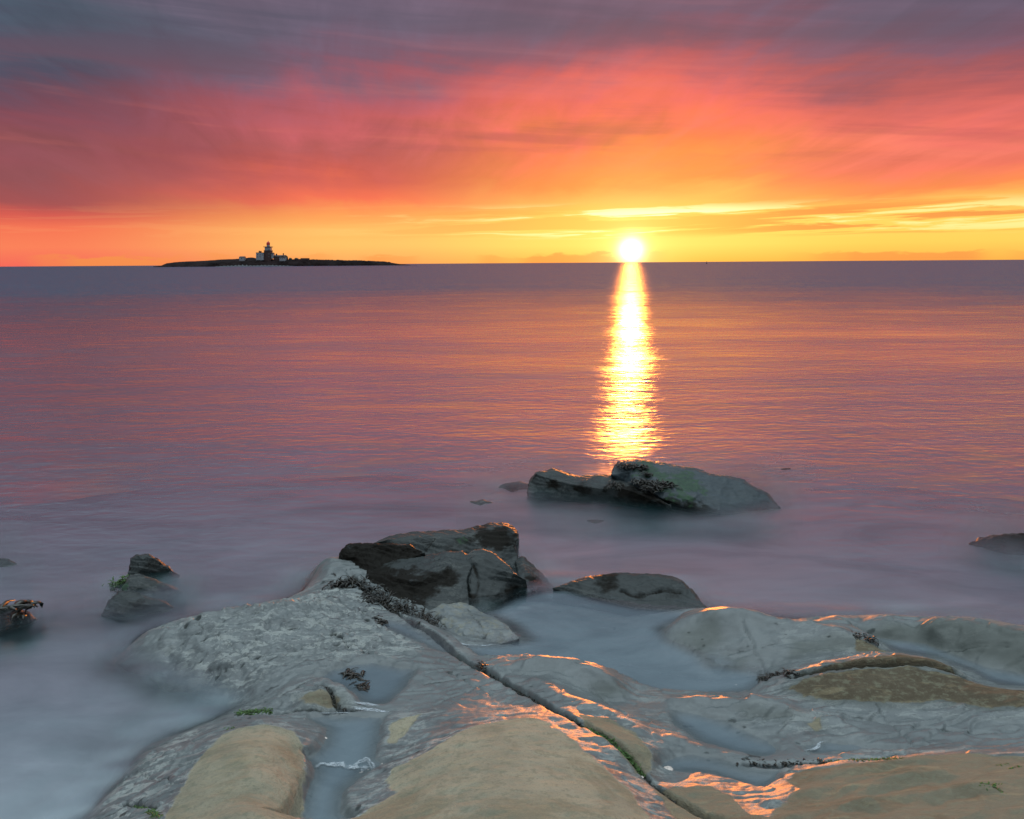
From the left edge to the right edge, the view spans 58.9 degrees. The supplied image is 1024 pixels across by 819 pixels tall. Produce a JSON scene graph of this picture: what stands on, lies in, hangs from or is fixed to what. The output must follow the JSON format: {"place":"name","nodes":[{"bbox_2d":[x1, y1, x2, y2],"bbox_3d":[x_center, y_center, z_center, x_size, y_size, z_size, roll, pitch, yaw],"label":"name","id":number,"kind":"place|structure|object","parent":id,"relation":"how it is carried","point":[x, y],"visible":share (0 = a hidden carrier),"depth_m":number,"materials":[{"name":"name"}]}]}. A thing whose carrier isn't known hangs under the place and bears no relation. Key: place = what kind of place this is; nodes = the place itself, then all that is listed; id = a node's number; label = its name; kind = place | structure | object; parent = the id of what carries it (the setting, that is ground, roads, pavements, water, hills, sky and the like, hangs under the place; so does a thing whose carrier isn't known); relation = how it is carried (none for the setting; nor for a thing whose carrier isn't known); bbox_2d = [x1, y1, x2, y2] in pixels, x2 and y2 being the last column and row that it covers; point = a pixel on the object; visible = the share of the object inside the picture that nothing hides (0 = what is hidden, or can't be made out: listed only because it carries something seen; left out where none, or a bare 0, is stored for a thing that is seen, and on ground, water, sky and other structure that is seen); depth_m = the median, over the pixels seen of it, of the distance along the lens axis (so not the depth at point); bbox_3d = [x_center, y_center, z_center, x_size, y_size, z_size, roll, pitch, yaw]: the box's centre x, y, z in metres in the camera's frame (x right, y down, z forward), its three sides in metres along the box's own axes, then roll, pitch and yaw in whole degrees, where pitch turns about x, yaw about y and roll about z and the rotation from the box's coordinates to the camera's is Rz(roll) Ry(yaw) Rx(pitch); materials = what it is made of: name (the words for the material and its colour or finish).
{"place":"outdoors","nodes":[
{"label":"outdoors","id":0,"kind":"place"},
{"bbox_2d":[215,265,287,266],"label":"beach","id":1,"kind":"structure","parent":0,"point":[246,265],"depth_m":1182.66,"materials":[{"name":"black"}]},
{"bbox_2d":[154,257,405,266],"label":"island","id":2,"kind":"structure","parent":0,"point":[251,261],"depth_m":1189.65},
{"bbox_2d":[239,256,245,260],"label":"stone hut","id":3,"kind":"object","parent":2,"relation":"on","point":[242,258],"visible":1,"depth_m":1197.55,"materials":[{"name":"stone"}]},
{"bbox_2d":[256,251,263,259],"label":"keepers house","id":4,"kind":"structure","parent":2,"relation":"on","point":[259,255],"depth_m":1194.78,"materials":[{"name":"stone"}]},
{"bbox_2d":[264,241,272,260],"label":"lighthouse","id":5,"kind":"object","parent":2,"relation":"on","point":[268,250],"visible":0.99,"depth_m":1196.56,"materials":[{"name":"brown stone"}]},
{"bbox_2d":[274,253,286,260],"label":"stone cottage","id":6,"kind":"structure","parent":2,"relation":"on","point":[276,257],"depth_m":1199.37,"materials":[{"name":"stone"}]},
{"bbox_2d":[279,256,286,260],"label":"white cottage","id":7,"kind":"structure","parent":2,"relation":"on","point":[282,258],"depth_m":1191.48,"materials":[{"name":"stone"}]},
{"bbox_2d":[0,260,1023,818],"bbox_3d":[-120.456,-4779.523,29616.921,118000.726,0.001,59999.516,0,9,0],"label":"sea","id":8,"kind":"structure","parent":0,"point":[216,438],"depth_m":10.84,"materials":[{"name":"liquid"}]},
{"bbox_2d":[0,558,15,566],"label":"sea rock","id":9,"kind":"object","parent":8,"relation":"in","point":[5,562],"visible":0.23,"depth_m":6.16,"materials":[{"name":"stone"}]},
{"bbox_2d":[0,607,36,630],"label":"sea rock","id":10,"kind":"object","parent":8,"relation":"in","point":[5,620],"visible":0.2,"depth_m":5.09,"materials":[{"name":"stone"}]},
{"bbox_2d":[0,600,35,610],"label":"kelp","id":11,"kind":"object","parent":10,"relation":"on","point":[4,605],"visible":0.99,"depth_m":5.06},
{"bbox_2d":[10,612,26,623],"bbox_3d":[-2.747,1.162,5.040,0.070,0.075,0.091,4,10,24],"label":"kelp","id":12,"kind":"object","parent":10,"relation":"on","point":[16,615],"visible":1,"depth_m":5.03},
{"bbox_2d":[7,599,43,614],"bbox_3d":[-2.757,1.114,5.139,0.144,0.085,0.156,0,9,0],"label":"kelp","id":13,"kind":"object","parent":10,"relation":"on","point":[30,602],"visible":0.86,"depth_m":5.13},
{"bbox_2d":[470,499,492,505],"bbox_3d":[-0.258,0.970,7.712,0.377,0.409,0.241,0,9,0],"label":"sea rock","id":14,"kind":"object","parent":8,"relation":"in","point":[481,502],"visible":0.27,"depth_m":7.66,"materials":[{"name":"stone"}]},
{"bbox_2d":[498,481,527,491],"bbox_3d":[0.025,0.882,8.167,0.432,0.416,0.472,6,11,33],"label":"sea rock","id":15,"kind":"object","parent":8,"relation":"in","point":[514,486],"visible":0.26,"depth_m":8.17,"materials":[{"name":"stone"}]},
{"bbox_2d":[587,519,603,523],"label":"sea rock","id":16,"kind":"object","parent":8,"relation":"in","point":[595,521],"visible":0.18,"depth_m":7.09,"materials":[{"name":"stone"}]},
{"bbox_2d":[527,459,780,514],"bbox_3d":[1.164,0.792,7.758,2.205,0.662,0.878,2,10,16],"label":"sea rock","id":17,"kind":"object","parent":8,"relation":"in","point":[704,493],"visible":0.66,"depth_m":7.57,"materials":[{"name":"stone"}]},
{"bbox_2d":[601,479,624,490],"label":"seaweed","id":18,"kind":"object","parent":17,"relation":"on","point":[619,486],"visible":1,"depth_m":7.56,"materials":[{"name":"black plant"}]},
{"bbox_2d":[613,462,650,470],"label":"seaweed","id":19,"kind":"object","parent":17,"relation":"on","point":[630,465],"visible":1,"depth_m":7.72,"materials":[{"name":"black plant"}]},
{"bbox_2d":[640,471,652,476],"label":"seaweed","id":20,"kind":"object","parent":17,"relation":"on","point":[647,473],"visible":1,"depth_m":7.59,"materials":[{"name":"black plant"}]},
{"bbox_2d":[628,477,682,493],"bbox_3d":[1.173,0.625,7.428,0.446,0.094,0.318,3,10,19],"label":"seaweed","id":21,"kind":"object","parent":17,"relation":"on","point":[651,484],"visible":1,"depth_m":7.43,"materials":[{"name":"black plant"}]},
{"bbox_2d":[969,533,1023,554],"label":"sea rock","id":22,"kind":"object","parent":8,"relation":"in","point":[1010,543],"visible":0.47,"depth_m":6.34,"materials":[{"name":"stone"}]},
{"bbox_2d":[0,0,1023,266],"label":"sky","id":23,"kind":"structure","parent":0,"point":[133,132],"materials":[{"name":"orange"}]},
{"bbox_2d":[60,556,1023,818],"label":"rock shelf","id":24,"kind":"object","parent":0,"point":[778,730],"visible":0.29,"depth_m":3.72,"materials":[{"name":"stone"}]},
{"bbox_2d":[101,554,186,636],"bbox_3d":[-2.245,1.229,5.575,0.460,0.567,0.725,-3,9,-15],"label":"rock outcrop","id":25,"kind":"object","parent":24,"relation":"on","point":[146,588],"visible":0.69,"depth_m":5.45,"materials":[{"name":"stone"}]},
{"bbox_2d":[102,574,128,591],"bbox_3d":[-2.407,1.069,5.574,0.219,0.111,0.127,0,9,0],"label":"green algae","id":26,"kind":"object","parent":25,"relation":"on","point":[117,584],"visible":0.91,"depth_m":5.56,"materials":[{"name":"green plant"}]},
{"bbox_2d":[110,718,339,818],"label":"stone slab","id":27,"kind":"structure","parent":24,"relation":"on","point":[266,768],"depth_m":3.25,"materials":[{"name":"stone"}]},
{"bbox_2d":[133,805,162,818],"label":"green algae","id":28,"kind":"object","parent":27,"relation":"on","point":[153,813],"visible":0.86,"depth_m":3.05,"materials":[{"name":"green plant"}]},
{"bbox_2d":[234,707,272,715],"bbox_3d":[-1.093,1.300,3.881,0.214,0.038,0.084,1,9,8],"label":"green algae","id":29,"kind":"object","parent":24,"relation":"on","point":[255,710],"visible":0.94,"depth_m":3.88,"materials":[{"name":"green plant"}]},
{"bbox_2d":[132,586,453,723],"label":"stone slab","id":30,"kind":"structure","parent":24,"relation":"on","point":[211,665],"depth_m":4.53,"materials":[{"name":"stone"}]},
{"bbox_2d":[372,615,389,626],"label":"seaweed","id":31,"kind":"object","parent":30,"relation":"on","point":[381,621],"visible":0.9,"depth_m":4.79,"materials":[{"name":"black plant"}]},
{"bbox_2d":[247,677,368,714],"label":"stone slab","id":32,"kind":"structure","parent":24,"relation":"on","point":[308,695],"depth_m":3.92,"materials":[{"name":"stone"}]},
{"bbox_2d":[320,687,346,713],"bbox_3d":[-0.758,1.252,3.920,0.191,0.061,0.082,7,12,37],"label":"seaweed","id":33,"kind":"object","parent":32,"relation":"on","point":[338,705],"visible":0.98,"depth_m":3.91,"materials":[{"name":"black plant"}]},
{"bbox_2d":[314,722,367,818],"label":"tide pool","id":34,"kind":"structure","parent":24,"relation":"on","point":[347,750],"depth_m":3.49,"materials":[{"name":"liquid"}]},
{"bbox_2d":[321,762,357,768],"bbox_3d":[-0.641,1.343,3.418,0.212,0.002,0.061,1,9,9],"label":"foam","id":35,"kind":"object","parent":34,"relation":"on","point":[341,765],"visible":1,"depth_m":3.42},
{"bbox_2d":[356,708,385,711],"bbox_3d":[-0.584,1.270,3.841,0.209,0.002,0.050,1,9,7],"label":"foam","id":36,"kind":"object","parent":34,"relation":"on","point":[372,710],"visible":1,"depth_m":3.84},
{"bbox_2d":[322,574,367,589],"bbox_3d":[-0.977,1.016,5.372,0.284,0.106,0.203,0,9,0],"label":"seaweed","id":37,"kind":"object","parent":24,"relation":"on","point":[351,580],"visible":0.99,"depth_m":5.34,"materials":[{"name":"black plant"}]},
{"bbox_2d":[339,667,364,682],"bbox_3d":[-0.737,1.220,4.187,0.141,0.035,0.149,0,9,0],"label":"seaweed","id":38,"kind":"object","parent":24,"relation":"on","point":[349,673],"visible":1,"depth_m":4.16,"materials":[{"name":"brown plant"}]},
{"bbox_2d":[335,667,400,697],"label":"tide pool","id":39,"kind":"structure","parent":24,"relation":"on","point":[382,683],"depth_m":4.13,"materials":[{"name":"liquid"}]},
{"bbox_2d":[348,676,369,691],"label":"seaweed","id":40,"kind":"object","parent":39,"relation":"on","point":[359,687],"visible":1,"depth_m":4.07,"materials":[{"name":"brown plant"}]},
{"bbox_2d":[355,590,410,613],"bbox_3d":[-0.778,1.091,5.102,0.439,0.096,0.302,5,11,30],"label":"seaweed","id":41,"kind":"object","parent":24,"relation":"on","point":[370,600],"visible":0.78,"depth_m":5.10,"materials":[{"name":"black plant"}]},
{"bbox_2d":[331,569,446,627],"bbox_3d":[-0.726,1.079,5.169,0.257,0.118,1.090,-8,12,-38],"label":"seaweed","id":42,"kind":"object","parent":24,"relation":"on","point":[427,617],"visible":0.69,"depth_m":5.04,"materials":[{"name":"black plant"}]},
{"bbox_2d":[339,543,528,644],"bbox_3d":[-0.372,1.168,5.431,0.790,0.582,1.581,-8,12,-38],"label":"rock outcrop","id":43,"kind":"object","parent":24,"relation":"on","point":[461,591],"visible":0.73,"depth_m":5.34,"materials":[{"name":"stone"}]},
{"bbox_2d":[374,522,518,572],"bbox_3d":[-0.455,1.032,6.147,1.012,0.491,0.620,0,9,0],"label":"rock outcrop","id":44,"kind":"object","parent":24,"relation":"on","point":[501,540],"visible":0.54,"depth_m":5.98,"materials":[{"name":"stone"}]},
{"bbox_2d":[350,705,663,818],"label":"stone slab","id":45,"kind":"structure","parent":24,"relation":"on","point":[480,762],"depth_m":3.14,"materials":[{"name":"stone"}]},
{"bbox_2d":[514,556,553,599],"bbox_3d":[0.143,1.198,5.782,0.243,0.448,0.643,-1,9,-5],"label":"rock outcrop","id":46,"kind":"object","parent":24,"relation":"on","point":[538,583],"visible":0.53,"depth_m":5.57,"materials":[{"name":"stone"}]},
{"bbox_2d":[465,655,671,799],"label":"stone slab","id":47,"kind":"structure","parent":24,"relation":"on","point":[599,700],"depth_m":3.83,"materials":[{"name":"stone"}]},
{"bbox_2d":[472,660,487,671],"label":"seaweed","id":48,"kind":"object","parent":47,"relation":"on","point":[481,665],"visible":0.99,"depth_m":4.21,"materials":[{"name":"plant"}]},
{"bbox_2d":[484,673,587,727],"bbox_3d":[0.087,1.228,3.836,0.061,0.085,0.782,-6,11,-31],"label":"dark algae","id":49,"kind":"object","parent":47,"relation":"on","point":[537,702],"visible":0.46,"depth_m":3.84,"materials":[{"name":"black plant"}]},
{"bbox_2d":[583,727,645,776],"bbox_3d":[0.374,1.270,3.389,0.069,0.068,0.368,-7,11,-35],"label":"green algae","id":50,"kind":"object","parent":47,"relation":"on","point":[631,761],"visible":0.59,"depth_m":3.33,"materials":[{"name":"green plant"}]},
{"bbox_2d":[640,775,675,802],"bbox_3d":[0.504,1.334,3.182,0.044,0.024,0.201,-6,11,-30],"label":"dark algae","id":51,"kind":"object","parent":47,"relation":"on","point":[658,790],"visible":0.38,"depth_m":3.18,"materials":[{"name":"green plant"}]},
{"bbox_2d":[478,594,750,689],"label":"tide pool","id":52,"kind":"structure","parent":24,"relation":"on","point":[623,641],"depth_m":4.64,"materials":[{"name":"liquid"}]},
{"bbox_2d":[553,572,707,612],"bbox_3d":[0.696,1.222,5.395,0.909,0.455,0.537,0,9,0],"label":"boulder","id":53,"kind":"object","parent":24,"relation":"on","point":[648,593],"visible":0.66,"depth_m":5.32,"materials":[{"name":"stone"}]},
{"bbox_2d":[664,766,672,770],"bbox_3d":[0.572,1.316,3.330,0.042,0.011,0.039,0,9,0],"label":"limpet","id":54,"kind":"object","parent":24,"relation":"on","point":[669,768],"visible":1,"depth_m":3.33},
{"bbox_2d":[687,720,763,748],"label":"tide pool","id":55,"kind":"structure","parent":24,"relation":"on","point":[713,732],"depth_m":3.62,"materials":[{"name":"liquid"}]},
{"bbox_2d":[662,606,890,683],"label":"stone slab","id":56,"kind":"structure","parent":24,"relation":"on","point":[752,644],"depth_m":4.54,"materials":[{"name":"stone"}]},
{"bbox_2d":[756,673,774,682],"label":"seaweed","id":57,"kind":"object","parent":56,"relation":"on","point":[763,677],"visible":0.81,"depth_m":4.16,"materials":[{"name":"brown plant"}]},
{"bbox_2d":[851,631,878,646],"bbox_3d":[1.714,1.138,4.510,0.210,0.062,0.132,3,10,20],"label":"seaweed","id":58,"kind":"object","parent":56,"relation":"on","point":[869,638],"visible":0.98,"depth_m":4.47,"materials":[{"name":"plant"}]},
{"bbox_2d":[734,758,827,768],"bbox_3d":[1.008,1.320,3.391,0.354,0.031,0.072,0,9,5],"label":"seaweed","id":59,"kind":"object","parent":24,"relation":"on","point":[793,763],"visible":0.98,"depth_m":3.38,"materials":[{"name":"brown plant"}]},
{"bbox_2d":[770,668,799,678],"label":"seaweed","id":60,"kind":"object","parent":24,"relation":"on","point":[785,672],"visible":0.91,"depth_m":4.09,"materials":[{"name":"brown plant"}]},
{"bbox_2d":[657,754,1023,818],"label":"stone slab","id":61,"kind":"structure","parent":24,"relation":"on","point":[925,787],"depth_m":3.00,"materials":[{"name":"stone"}]},
{"bbox_2d":[979,781,1002,790],"bbox_3d":[1.539,1.206,2.914,0.086,0.014,0.046,-5,10,-24],"label":"green algae","id":62,"kind":"object","parent":61,"relation":"on","point":[993,785],"visible":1,"depth_m":2.91,"materials":[{"name":"green plant"}]},
{"bbox_2d":[821,756,903,761],"bbox_3d":[1.295,1.294,3.340,0.304,0.062,0.054,2,10,16],"label":"green algae","id":63,"kind":"object","parent":24,"relation":"on","point":[876,759],"visible":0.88,"depth_m":3.33,"materials":[{"name":"plant"}]},
{"bbox_2d":[763,652,1023,709],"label":"stone slab","id":64,"kind":"structure","parent":24,"relation":"on","point":[889,680],"depth_m":3.91,"materials":[{"name":"stone"}]},
{"bbox_2d":[809,614,1023,683],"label":"stone slab","id":65,"kind":"structure","parent":24,"relation":"on","point":[988,647],"depth_m":4.43,"materials":[{"name":"stone"}]},
{"bbox_2d":[900,645,1023,681],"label":"tide pool","id":66,"kind":"structure","parent":24,"relation":"on","point":[995,675],"depth_m":4.16,"materials":[{"name":"liquid"}]}
]}

